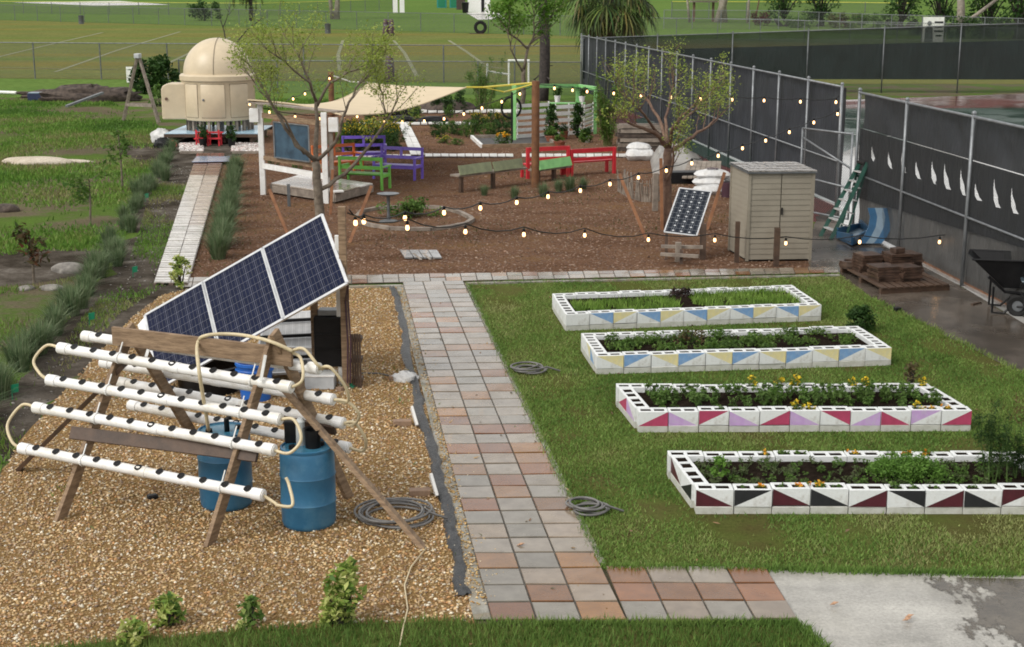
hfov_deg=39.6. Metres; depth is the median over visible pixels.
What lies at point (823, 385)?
leafy vegetable
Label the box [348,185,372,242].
tree stake
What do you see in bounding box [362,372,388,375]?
grey cable
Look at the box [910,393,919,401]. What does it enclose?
leafy vegetable
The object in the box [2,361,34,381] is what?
grass clump
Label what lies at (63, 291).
grass clump
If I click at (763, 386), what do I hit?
leafy vegetable
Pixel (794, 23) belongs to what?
shrub
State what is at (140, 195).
grass clump
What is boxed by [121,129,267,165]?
dirt patch
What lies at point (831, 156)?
chain link gate
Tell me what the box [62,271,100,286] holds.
grass clump
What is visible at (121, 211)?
grass clump
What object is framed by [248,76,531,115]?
shade sail
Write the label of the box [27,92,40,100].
plastic crate
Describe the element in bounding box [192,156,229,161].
wet board
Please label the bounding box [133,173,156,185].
grass clump
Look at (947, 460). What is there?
seedling
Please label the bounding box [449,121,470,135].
garden shrub
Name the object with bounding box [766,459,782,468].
seedling
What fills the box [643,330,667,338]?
leafy vegetable
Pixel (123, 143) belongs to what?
sapling
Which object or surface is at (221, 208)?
grass clump
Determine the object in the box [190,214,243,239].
grass clump
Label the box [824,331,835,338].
leafy vegetable
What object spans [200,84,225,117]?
door
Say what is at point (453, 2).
door
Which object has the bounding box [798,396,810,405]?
leafy vegetable
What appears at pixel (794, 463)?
seedling
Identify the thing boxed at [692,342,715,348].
leafy vegetable
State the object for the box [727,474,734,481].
seedling
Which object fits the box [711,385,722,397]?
leafy vegetable
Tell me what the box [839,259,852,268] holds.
ring block
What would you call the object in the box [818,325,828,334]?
leafy vegetable
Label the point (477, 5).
white shed
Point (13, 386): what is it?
marker flag
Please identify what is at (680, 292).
purple plant
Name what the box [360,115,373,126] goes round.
garden shrub
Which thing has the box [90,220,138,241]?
grass clump
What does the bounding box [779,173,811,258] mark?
door
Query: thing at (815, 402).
leafy vegetable
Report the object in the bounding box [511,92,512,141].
black pipe
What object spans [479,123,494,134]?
garden shrub
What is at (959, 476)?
seedling
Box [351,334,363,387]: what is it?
slatted crate
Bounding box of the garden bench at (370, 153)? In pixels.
[341,135,386,162]
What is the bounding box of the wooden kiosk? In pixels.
[690,0,717,21]
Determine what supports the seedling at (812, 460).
on the raised bed at (699, 492)
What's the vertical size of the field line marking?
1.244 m
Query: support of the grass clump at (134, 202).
on the bare dirt at (29, 392)
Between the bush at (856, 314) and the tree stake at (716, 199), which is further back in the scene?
the tree stake at (716, 199)
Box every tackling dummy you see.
[383,19,388,35]
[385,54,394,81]
[389,19,394,35]
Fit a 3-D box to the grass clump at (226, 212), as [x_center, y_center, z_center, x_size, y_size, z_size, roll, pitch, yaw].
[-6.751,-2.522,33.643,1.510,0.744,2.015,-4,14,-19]
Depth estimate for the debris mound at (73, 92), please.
74.87 m
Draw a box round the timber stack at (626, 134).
[615,123,664,150]
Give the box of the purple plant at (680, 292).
[668,287,692,297]
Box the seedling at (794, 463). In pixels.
[791,461,801,469]
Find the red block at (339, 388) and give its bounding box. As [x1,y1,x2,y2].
[336,386,344,391]
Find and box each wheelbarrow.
[967,249,1023,313]
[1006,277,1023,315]
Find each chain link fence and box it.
[0,5,975,36]
[0,42,580,83]
[178,60,581,94]
[663,10,1023,29]
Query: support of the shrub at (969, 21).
on the grass at (415, 7)
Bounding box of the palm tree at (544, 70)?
[533,0,552,100]
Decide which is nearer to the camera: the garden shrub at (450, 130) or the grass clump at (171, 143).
the grass clump at (171, 143)
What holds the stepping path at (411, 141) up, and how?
on the mulch bed at (540, 239)
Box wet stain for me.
[924,577,1023,646]
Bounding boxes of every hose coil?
[354,497,447,528]
[510,361,559,373]
[565,496,623,515]
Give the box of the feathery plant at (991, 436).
[971,393,1023,482]
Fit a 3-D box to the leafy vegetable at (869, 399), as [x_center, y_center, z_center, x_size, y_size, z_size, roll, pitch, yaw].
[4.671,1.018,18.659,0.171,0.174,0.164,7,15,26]
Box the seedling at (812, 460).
[809,455,823,463]
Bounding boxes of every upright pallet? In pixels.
[517,101,549,138]
[555,102,582,135]
[583,103,593,131]
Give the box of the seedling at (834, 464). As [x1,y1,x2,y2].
[831,460,842,467]
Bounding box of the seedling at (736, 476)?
[733,475,743,481]
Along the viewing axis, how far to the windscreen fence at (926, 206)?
28.48 m
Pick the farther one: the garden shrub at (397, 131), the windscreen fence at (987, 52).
the windscreen fence at (987, 52)
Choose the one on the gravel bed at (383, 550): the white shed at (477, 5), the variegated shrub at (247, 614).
the variegated shrub at (247, 614)
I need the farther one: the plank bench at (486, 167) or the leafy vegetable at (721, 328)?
the plank bench at (486, 167)
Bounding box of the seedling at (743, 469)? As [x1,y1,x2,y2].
[732,466,746,475]
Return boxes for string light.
[249,75,329,107]
[263,86,531,122]
[347,212,942,244]
[349,109,839,225]
[540,84,838,103]
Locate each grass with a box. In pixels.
[0,0,1023,35]
[0,78,593,100]
[0,94,158,254]
[0,276,75,388]
[25,611,825,646]
[70,621,817,646]
[260,96,572,110]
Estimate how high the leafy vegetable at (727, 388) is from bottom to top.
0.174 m
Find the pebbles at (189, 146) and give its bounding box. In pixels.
[178,142,204,151]
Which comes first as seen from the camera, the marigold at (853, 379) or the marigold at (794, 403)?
the marigold at (794, 403)
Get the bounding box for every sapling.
[8,222,49,282]
[62,166,110,224]
[103,127,133,186]
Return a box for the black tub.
[177,360,238,395]
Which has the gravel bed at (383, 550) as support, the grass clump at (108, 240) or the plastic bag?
the plastic bag
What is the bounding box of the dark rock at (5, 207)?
[0,203,19,212]
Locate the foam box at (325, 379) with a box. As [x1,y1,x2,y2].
[304,370,336,388]
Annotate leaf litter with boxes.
[3,113,1016,644]
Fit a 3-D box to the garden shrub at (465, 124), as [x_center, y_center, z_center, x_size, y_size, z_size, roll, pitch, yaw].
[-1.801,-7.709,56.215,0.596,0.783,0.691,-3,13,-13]
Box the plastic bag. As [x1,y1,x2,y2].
[392,370,418,382]
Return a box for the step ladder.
[818,160,867,239]
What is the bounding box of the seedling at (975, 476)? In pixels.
[971,474,983,482]
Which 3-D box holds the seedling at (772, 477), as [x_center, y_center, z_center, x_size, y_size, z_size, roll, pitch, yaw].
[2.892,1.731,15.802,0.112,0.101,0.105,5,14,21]
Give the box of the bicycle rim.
[501,96,521,118]
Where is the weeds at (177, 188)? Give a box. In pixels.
[0,180,192,469]
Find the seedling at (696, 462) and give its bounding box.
[694,461,706,468]
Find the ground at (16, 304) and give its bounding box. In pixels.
[0,20,1023,646]
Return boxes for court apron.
[839,143,1023,322]
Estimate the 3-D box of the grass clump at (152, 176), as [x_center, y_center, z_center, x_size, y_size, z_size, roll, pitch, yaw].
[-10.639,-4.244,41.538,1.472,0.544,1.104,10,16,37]
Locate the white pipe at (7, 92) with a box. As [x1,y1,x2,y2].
[0,91,16,93]
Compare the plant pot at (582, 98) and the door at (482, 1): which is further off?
the door at (482, 1)
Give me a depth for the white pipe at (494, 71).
90.83 m
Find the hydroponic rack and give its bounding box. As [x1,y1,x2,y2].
[6,323,426,550]
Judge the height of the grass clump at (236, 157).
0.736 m
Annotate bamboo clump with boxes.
[464,52,505,110]
[590,72,623,145]
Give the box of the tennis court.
[633,108,1023,203]
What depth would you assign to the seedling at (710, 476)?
15.70 m
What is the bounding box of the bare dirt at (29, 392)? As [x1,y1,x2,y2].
[0,162,193,462]
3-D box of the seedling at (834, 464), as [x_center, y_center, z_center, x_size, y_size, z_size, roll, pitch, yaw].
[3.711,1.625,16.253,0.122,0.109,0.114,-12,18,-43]
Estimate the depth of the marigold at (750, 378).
19.43 m
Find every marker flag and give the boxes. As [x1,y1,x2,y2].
[11,383,18,398]
[88,312,94,324]
[132,266,137,273]
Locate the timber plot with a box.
[470,134,554,147]
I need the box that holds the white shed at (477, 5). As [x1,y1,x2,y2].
[468,0,489,11]
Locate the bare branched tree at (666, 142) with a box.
[592,35,740,228]
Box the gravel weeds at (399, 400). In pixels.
[51,286,455,558]
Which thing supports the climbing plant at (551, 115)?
on the mulch bed at (540, 239)
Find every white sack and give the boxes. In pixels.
[150,128,169,142]
[625,149,653,160]
[626,142,651,149]
[692,178,724,185]
[693,184,720,194]
[694,168,729,178]
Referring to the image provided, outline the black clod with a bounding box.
[146,493,157,499]
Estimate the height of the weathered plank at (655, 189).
1.000 m
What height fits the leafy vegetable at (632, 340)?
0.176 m
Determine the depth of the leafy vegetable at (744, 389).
18.97 m
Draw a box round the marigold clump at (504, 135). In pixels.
[493,131,512,143]
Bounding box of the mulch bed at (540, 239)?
[191,110,808,277]
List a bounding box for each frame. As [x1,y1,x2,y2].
[122,53,160,122]
[247,101,343,206]
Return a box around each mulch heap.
[372,108,420,116]
[420,99,476,111]
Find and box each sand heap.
[1,156,74,165]
[69,159,93,162]
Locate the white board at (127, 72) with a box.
[126,67,133,82]
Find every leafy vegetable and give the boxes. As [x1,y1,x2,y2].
[604,332,620,342]
[604,339,620,349]
[612,339,627,347]
[614,338,635,347]
[616,342,642,351]
[625,335,641,346]
[627,334,646,346]
[640,334,652,344]
[642,337,660,344]
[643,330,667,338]
[645,379,658,394]
[647,390,661,404]
[652,342,667,350]
[653,337,669,347]
[654,334,666,343]
[657,388,671,400]
[657,398,666,406]
[658,341,684,350]
[665,334,676,342]
[667,397,678,406]
[670,341,689,349]
[671,388,683,399]
[680,384,691,396]
[685,333,709,343]
[685,383,699,396]
[686,386,696,399]
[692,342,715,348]
[693,393,703,407]
[697,389,713,401]
[700,386,712,398]
[706,329,724,339]
[707,327,725,338]
[709,340,726,348]
[709,396,719,405]
[710,341,732,348]
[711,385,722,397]
[720,340,731,348]
[721,334,738,342]
[723,383,734,394]
[724,331,739,341]
[728,396,737,406]
[730,382,744,392]
[732,344,743,348]
[735,395,752,405]
[736,386,747,399]
[738,336,759,346]
[741,333,760,346]
[751,388,766,402]
[753,334,775,346]
[753,381,769,392]
[758,390,771,405]
[759,332,772,342]
[762,342,776,347]
[765,391,782,405]
[768,330,788,338]
[768,380,782,395]
[768,386,783,401]
[778,393,786,402]
[781,325,798,336]
[783,335,803,346]
[784,385,794,398]
[786,382,805,395]
[795,340,809,346]
[798,332,814,342]
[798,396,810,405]
[799,386,817,399]
[804,325,819,334]
[805,337,819,344]
[807,393,822,405]
[812,388,833,402]
[817,383,837,397]
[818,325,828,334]
[819,382,828,393]
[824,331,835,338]
[826,381,846,393]
[828,391,843,405]
[832,333,854,341]
[838,336,852,344]
[840,331,858,342]
[843,392,856,403]
[844,395,854,405]
[851,387,863,398]
[852,381,866,393]
[854,386,870,401]
[862,395,874,406]
[868,379,876,394]
[877,385,891,397]
[879,387,891,402]
[880,381,892,395]
[889,396,907,406]
[891,384,901,398]
[897,391,906,402]
[898,381,911,395]
[901,384,913,398]
[908,392,924,405]
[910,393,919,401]
[914,387,938,402]
[930,393,942,405]
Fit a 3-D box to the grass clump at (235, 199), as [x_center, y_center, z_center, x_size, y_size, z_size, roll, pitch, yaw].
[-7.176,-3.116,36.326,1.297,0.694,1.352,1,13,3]
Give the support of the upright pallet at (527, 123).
on the mulch bed at (540, 239)
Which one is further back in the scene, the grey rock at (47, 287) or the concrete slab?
the grey rock at (47, 287)
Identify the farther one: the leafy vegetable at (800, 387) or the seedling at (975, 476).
the leafy vegetable at (800, 387)
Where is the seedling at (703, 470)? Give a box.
[700,469,710,477]
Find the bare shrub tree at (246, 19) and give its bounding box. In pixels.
[219,0,269,41]
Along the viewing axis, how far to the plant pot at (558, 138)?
52.68 m
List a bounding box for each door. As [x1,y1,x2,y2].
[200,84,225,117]
[438,0,444,6]
[451,0,455,6]
[481,0,483,11]
[748,174,781,259]
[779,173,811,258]
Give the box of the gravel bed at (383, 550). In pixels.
[0,288,473,646]
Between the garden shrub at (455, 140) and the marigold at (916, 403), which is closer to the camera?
the marigold at (916, 403)
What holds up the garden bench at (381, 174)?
on the mulch bed at (540, 239)
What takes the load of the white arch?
on the grass at (415, 7)
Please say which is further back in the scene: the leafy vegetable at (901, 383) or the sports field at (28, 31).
the sports field at (28, 31)
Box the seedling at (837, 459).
[833,456,841,465]
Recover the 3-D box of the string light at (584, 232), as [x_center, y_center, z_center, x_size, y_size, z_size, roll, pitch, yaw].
[2.278,-1.907,26.036,14.618,2.094,4.376,-9,16,-35]
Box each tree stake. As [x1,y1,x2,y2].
[268,189,288,232]
[329,169,333,214]
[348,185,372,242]
[618,174,646,238]
[659,158,663,229]
[707,172,725,229]
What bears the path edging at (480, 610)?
on the ground at (16, 304)
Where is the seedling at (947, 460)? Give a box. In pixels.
[939,458,954,464]
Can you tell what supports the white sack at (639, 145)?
on the white sack at (637, 155)
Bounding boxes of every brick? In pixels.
[393,418,411,426]
[409,487,430,496]
[890,247,904,252]
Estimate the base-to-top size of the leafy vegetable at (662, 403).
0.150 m
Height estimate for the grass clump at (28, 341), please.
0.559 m
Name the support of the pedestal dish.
on the mulch bed at (540, 239)
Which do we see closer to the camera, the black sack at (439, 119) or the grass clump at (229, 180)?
the grass clump at (229, 180)
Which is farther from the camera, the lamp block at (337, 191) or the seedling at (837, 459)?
the lamp block at (337, 191)
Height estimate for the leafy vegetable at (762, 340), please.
0.206 m
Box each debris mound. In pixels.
[15,89,52,97]
[38,84,142,101]
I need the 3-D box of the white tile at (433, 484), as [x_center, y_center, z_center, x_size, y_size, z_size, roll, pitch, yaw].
[-0.877,1.816,15.947,0.096,0.324,0.306,-1,13,-6]
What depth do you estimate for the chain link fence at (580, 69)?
79.91 m
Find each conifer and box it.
[430,98,441,105]
[440,95,455,114]
[454,90,468,109]
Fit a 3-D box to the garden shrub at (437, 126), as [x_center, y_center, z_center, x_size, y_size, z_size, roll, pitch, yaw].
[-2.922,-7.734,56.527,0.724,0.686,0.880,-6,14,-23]
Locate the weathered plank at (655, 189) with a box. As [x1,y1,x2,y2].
[652,173,658,210]
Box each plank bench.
[450,158,526,192]
[528,156,571,182]
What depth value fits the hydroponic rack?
15.08 m
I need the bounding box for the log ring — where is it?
[355,205,474,230]
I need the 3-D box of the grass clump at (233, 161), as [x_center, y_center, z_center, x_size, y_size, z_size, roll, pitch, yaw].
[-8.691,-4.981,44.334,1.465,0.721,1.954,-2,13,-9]
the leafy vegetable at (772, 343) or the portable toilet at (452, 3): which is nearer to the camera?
the leafy vegetable at (772, 343)
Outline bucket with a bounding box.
[721,181,729,197]
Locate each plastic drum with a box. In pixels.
[197,416,252,511]
[279,418,336,531]
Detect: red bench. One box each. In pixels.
[520,146,569,178]
[564,147,615,175]
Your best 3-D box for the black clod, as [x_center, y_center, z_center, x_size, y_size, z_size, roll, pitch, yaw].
[-4.016,1.942,15.889,0.120,0.070,0.090,-7,15,-28]
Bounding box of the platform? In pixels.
[270,175,373,201]
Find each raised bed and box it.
[552,285,820,330]
[581,326,891,373]
[616,383,971,431]
[667,450,1023,513]
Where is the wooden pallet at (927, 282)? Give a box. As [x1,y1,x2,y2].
[840,268,949,293]
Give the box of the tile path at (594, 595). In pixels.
[176,267,838,620]
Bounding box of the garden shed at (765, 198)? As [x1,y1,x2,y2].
[728,161,816,260]
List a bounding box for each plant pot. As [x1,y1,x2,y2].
[197,123,208,146]
[225,125,237,146]
[545,125,555,141]
[553,87,562,101]
[553,129,565,145]
[559,123,568,138]
[578,87,586,101]
[583,127,591,142]
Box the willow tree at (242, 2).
[232,0,263,20]
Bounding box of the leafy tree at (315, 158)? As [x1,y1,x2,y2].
[220,0,430,216]
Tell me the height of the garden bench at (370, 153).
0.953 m
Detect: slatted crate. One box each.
[258,311,311,374]
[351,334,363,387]
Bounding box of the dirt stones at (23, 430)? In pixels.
[1,163,189,456]
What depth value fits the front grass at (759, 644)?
12.44 m
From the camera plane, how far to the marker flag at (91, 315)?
24.17 m
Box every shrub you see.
[115,615,150,646]
[149,591,186,630]
[168,254,191,288]
[186,0,221,20]
[235,594,264,630]
[317,596,356,626]
[318,556,367,625]
[335,127,356,150]
[342,122,363,142]
[344,117,358,123]
[344,123,373,150]
[347,120,366,135]
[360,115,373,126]
[360,130,378,149]
[364,122,396,148]
[370,120,390,142]
[373,124,399,141]
[379,131,406,150]
[385,114,401,129]
[388,120,411,135]
[408,106,424,119]
[429,120,447,135]
[431,130,443,136]
[435,134,451,142]
[442,103,457,117]
[443,121,462,134]
[448,138,464,144]
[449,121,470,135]
[459,118,473,136]
[467,111,483,120]
[468,116,485,133]
[468,119,481,132]
[475,115,489,127]
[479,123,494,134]
[486,110,499,122]
[486,122,497,134]
[488,110,501,124]
[490,121,506,134]
[500,122,516,133]
[501,112,510,124]
[749,11,769,25]
[784,14,811,27]
[827,12,862,27]
[848,11,898,28]
[949,14,1013,24]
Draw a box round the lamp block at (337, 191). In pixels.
[333,190,343,192]
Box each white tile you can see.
[410,406,418,426]
[429,473,438,496]
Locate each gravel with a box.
[397,290,496,604]
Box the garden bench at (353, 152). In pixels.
[311,143,363,172]
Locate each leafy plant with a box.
[578,128,592,142]
[709,454,729,480]
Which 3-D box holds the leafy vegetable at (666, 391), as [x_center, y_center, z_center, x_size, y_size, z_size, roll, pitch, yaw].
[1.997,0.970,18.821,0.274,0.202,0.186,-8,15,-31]
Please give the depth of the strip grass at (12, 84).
86.36 m
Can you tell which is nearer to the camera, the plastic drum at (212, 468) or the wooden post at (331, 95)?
the plastic drum at (212, 468)
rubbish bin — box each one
[78,15,83,23]
[324,23,330,33]
[461,2,468,12]
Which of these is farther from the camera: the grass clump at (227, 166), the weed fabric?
the grass clump at (227, 166)
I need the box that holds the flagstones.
[400,250,441,259]
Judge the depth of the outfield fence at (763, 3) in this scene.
203.36 m
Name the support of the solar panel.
on the mulch bed at (540, 239)
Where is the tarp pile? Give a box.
[650,143,720,183]
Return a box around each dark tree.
[763,0,801,25]
[800,0,841,25]
[881,0,921,26]
[920,0,956,24]
[965,0,1012,23]
[1002,0,1023,22]
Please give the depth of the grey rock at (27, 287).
27.09 m
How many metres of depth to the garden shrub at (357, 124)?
55.23 m
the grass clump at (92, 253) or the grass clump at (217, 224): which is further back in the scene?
the grass clump at (217, 224)
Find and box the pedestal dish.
[377,192,398,221]
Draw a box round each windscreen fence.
[580,33,846,203]
[582,23,1023,92]
[851,88,1023,316]
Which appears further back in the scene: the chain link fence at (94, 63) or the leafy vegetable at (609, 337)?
the chain link fence at (94, 63)
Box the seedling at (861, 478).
[853,477,865,483]
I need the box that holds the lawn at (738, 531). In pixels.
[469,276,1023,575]
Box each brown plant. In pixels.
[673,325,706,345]
[904,361,920,382]
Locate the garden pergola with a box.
[512,84,596,139]
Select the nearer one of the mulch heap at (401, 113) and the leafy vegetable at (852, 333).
the leafy vegetable at (852, 333)
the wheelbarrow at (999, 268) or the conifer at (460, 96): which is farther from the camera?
the conifer at (460, 96)
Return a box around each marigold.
[747,375,757,386]
[773,377,785,384]
[789,374,801,385]
[790,398,805,408]
[806,479,825,487]
[807,402,815,409]
[845,449,858,454]
[848,377,857,385]
[913,400,924,408]
[918,376,926,385]
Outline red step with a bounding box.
[194,130,223,145]
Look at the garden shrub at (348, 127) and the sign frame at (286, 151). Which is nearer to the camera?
the sign frame at (286, 151)
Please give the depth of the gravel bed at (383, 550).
14.74 m
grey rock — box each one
[18,285,34,290]
[39,284,62,290]
[51,262,84,273]
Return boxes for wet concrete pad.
[808,207,1023,370]
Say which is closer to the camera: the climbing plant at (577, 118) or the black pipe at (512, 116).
the black pipe at (512, 116)
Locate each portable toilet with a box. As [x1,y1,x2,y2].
[437,0,446,7]
[450,0,455,7]
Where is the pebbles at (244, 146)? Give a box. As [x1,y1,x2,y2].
[230,142,258,150]
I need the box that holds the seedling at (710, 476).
[709,474,721,483]
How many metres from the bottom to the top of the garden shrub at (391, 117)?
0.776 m
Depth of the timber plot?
54.06 m
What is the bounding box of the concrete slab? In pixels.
[769,570,1023,646]
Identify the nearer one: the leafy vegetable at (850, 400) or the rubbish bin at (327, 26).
the leafy vegetable at (850, 400)
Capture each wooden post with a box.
[328,72,335,150]
[338,206,349,386]
[531,81,539,187]
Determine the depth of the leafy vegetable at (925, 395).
18.78 m
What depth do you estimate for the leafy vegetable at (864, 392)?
18.82 m
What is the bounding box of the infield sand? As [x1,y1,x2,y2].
[15,1,166,5]
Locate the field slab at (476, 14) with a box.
[468,12,501,19]
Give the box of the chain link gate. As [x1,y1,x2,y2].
[800,127,853,219]
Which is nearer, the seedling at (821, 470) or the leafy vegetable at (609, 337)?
the seedling at (821, 470)
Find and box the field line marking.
[0,32,504,76]
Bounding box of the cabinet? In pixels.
[456,0,464,9]
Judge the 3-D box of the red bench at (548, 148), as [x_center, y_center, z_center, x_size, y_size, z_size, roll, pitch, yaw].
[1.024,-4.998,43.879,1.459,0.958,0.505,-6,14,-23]
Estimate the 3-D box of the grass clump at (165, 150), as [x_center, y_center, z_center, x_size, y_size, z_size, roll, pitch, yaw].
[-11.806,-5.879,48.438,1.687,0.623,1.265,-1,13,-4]
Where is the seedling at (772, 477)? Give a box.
[768,474,775,481]
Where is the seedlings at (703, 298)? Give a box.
[570,286,803,310]
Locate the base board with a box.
[923,262,1006,304]
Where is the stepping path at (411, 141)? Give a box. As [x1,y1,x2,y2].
[336,109,625,156]
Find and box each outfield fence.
[0,0,392,15]
[671,1,909,19]
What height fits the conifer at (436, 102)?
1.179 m
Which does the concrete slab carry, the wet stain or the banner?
the wet stain
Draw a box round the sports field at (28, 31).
[0,20,1023,83]
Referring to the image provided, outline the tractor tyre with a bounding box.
[470,20,486,33]
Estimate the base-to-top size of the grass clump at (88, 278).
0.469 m
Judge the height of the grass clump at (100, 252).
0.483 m
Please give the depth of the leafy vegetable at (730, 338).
21.91 m
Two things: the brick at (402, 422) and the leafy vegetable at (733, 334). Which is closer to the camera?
the brick at (402, 422)
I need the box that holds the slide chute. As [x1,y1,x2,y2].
[861,208,888,242]
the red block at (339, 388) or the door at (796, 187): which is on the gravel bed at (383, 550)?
the red block at (339, 388)
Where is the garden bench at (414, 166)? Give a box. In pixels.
[371,146,423,180]
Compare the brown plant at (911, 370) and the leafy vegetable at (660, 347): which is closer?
the brown plant at (911, 370)
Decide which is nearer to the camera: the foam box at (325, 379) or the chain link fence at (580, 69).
the foam box at (325, 379)
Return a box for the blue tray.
[836,219,867,244]
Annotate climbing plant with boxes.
[541,103,560,135]
[569,102,585,137]
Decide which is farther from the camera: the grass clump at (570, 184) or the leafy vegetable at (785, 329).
the grass clump at (570, 184)
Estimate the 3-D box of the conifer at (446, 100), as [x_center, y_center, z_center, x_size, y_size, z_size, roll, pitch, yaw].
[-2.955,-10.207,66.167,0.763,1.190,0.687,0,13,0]
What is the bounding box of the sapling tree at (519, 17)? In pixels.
[484,0,570,103]
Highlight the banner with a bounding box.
[922,16,944,25]
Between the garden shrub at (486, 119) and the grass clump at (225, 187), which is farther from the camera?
the garden shrub at (486, 119)
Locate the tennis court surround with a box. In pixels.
[583,94,1023,221]
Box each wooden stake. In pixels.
[734,221,739,262]
[773,227,780,266]
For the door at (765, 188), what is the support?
in the garden shed at (765, 198)
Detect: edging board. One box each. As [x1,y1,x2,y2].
[180,151,202,153]
[232,151,258,153]
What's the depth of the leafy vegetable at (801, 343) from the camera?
21.84 m
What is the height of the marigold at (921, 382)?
0.176 m
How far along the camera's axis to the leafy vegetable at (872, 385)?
19.17 m
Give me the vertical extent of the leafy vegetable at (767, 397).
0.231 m
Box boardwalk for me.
[154,153,224,284]
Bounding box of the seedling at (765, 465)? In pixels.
[758,461,771,469]
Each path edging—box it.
[185,274,839,290]
[396,283,604,618]
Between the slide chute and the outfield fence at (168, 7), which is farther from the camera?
the outfield fence at (168, 7)
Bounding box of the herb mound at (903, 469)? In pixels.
[864,451,953,483]
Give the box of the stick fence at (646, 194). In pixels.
[617,169,659,201]
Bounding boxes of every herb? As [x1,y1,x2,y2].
[794,449,806,454]
[888,481,900,488]
[918,449,933,455]
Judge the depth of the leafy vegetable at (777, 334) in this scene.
22.35 m
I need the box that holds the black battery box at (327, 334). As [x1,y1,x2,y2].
[313,307,341,366]
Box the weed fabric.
[389,286,471,596]
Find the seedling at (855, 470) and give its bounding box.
[852,465,863,475]
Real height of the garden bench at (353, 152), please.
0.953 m
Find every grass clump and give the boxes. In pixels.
[0,328,48,351]
[0,332,42,367]
[0,338,45,372]
[0,355,23,375]
[0,360,34,399]
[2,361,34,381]
[4,323,64,357]
[6,317,77,348]
[9,316,63,354]
[24,306,78,334]
[32,304,76,335]
[35,281,88,307]
[39,297,84,321]
[45,285,100,316]
[53,280,104,308]
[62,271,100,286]
[63,259,109,284]
[66,244,114,265]
[73,272,102,296]
[76,251,119,278]
[78,248,114,269]
[80,240,133,262]
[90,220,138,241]
[95,234,128,248]
[100,234,120,245]
[101,234,136,259]
[107,245,145,266]
[109,202,132,218]
[111,210,143,232]
[113,196,142,212]
[115,213,125,229]
[123,175,146,193]
[128,191,156,208]
[131,190,148,206]
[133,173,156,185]
[133,182,155,196]
[139,170,158,183]
[143,175,177,191]
[147,157,166,172]
[147,161,165,177]
[153,163,178,180]
[155,152,177,166]
[158,143,175,154]
[163,138,180,150]
[187,230,241,251]
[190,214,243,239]
[196,201,240,221]
[198,227,247,259]
[199,216,250,237]
[199,222,241,248]
[201,215,241,233]
[203,195,252,216]
[205,170,254,186]
[205,184,253,202]
[207,204,250,230]
[208,191,247,209]
[212,157,248,172]
[214,171,246,189]
[214,183,245,196]
[214,190,247,213]
[216,169,243,181]
[217,152,256,172]
[217,178,243,189]
[220,163,240,172]
[222,164,244,176]
[479,184,490,195]
[509,185,521,198]
[534,182,552,196]
[552,178,563,191]
[562,172,584,191]
[574,177,590,188]
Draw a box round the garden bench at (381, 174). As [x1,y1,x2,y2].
[338,156,391,189]
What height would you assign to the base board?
0.100 m
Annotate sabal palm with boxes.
[555,0,661,54]
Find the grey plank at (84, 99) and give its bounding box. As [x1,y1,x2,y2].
[65,92,103,106]
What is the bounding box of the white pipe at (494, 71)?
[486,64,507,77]
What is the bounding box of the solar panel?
[660,187,711,263]
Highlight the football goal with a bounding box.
[508,59,529,82]
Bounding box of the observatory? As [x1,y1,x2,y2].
[161,37,272,142]
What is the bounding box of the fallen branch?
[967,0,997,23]
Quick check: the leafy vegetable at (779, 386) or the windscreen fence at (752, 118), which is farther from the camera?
the windscreen fence at (752, 118)
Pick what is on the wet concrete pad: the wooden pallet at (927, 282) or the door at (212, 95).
the wooden pallet at (927, 282)
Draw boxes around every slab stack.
[851,251,882,271]
[866,262,901,281]
[881,251,913,263]
[893,263,923,280]
[905,250,923,268]
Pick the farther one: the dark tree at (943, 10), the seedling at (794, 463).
the dark tree at (943, 10)
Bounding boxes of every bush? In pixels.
[127,53,179,93]
[147,83,161,105]
[845,304,878,330]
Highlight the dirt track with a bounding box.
[0,248,100,285]
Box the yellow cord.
[399,547,426,646]
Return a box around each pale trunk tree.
[328,0,339,18]
[686,0,690,21]
[714,0,727,22]
[746,0,749,22]
[957,0,964,24]
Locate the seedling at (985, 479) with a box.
[980,475,996,483]
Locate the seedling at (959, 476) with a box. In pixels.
[949,472,964,482]
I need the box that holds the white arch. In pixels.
[393,0,404,12]
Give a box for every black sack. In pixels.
[153,137,170,147]
[389,115,415,121]
[417,116,448,123]
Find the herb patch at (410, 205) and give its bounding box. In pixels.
[375,195,447,217]
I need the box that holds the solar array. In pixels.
[138,213,350,384]
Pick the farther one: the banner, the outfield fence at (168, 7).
the outfield fence at (168, 7)
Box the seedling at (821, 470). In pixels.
[817,465,825,472]
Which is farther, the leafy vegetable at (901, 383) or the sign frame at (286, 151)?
the sign frame at (286, 151)
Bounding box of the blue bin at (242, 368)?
[235,362,273,401]
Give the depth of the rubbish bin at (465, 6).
230.28 m

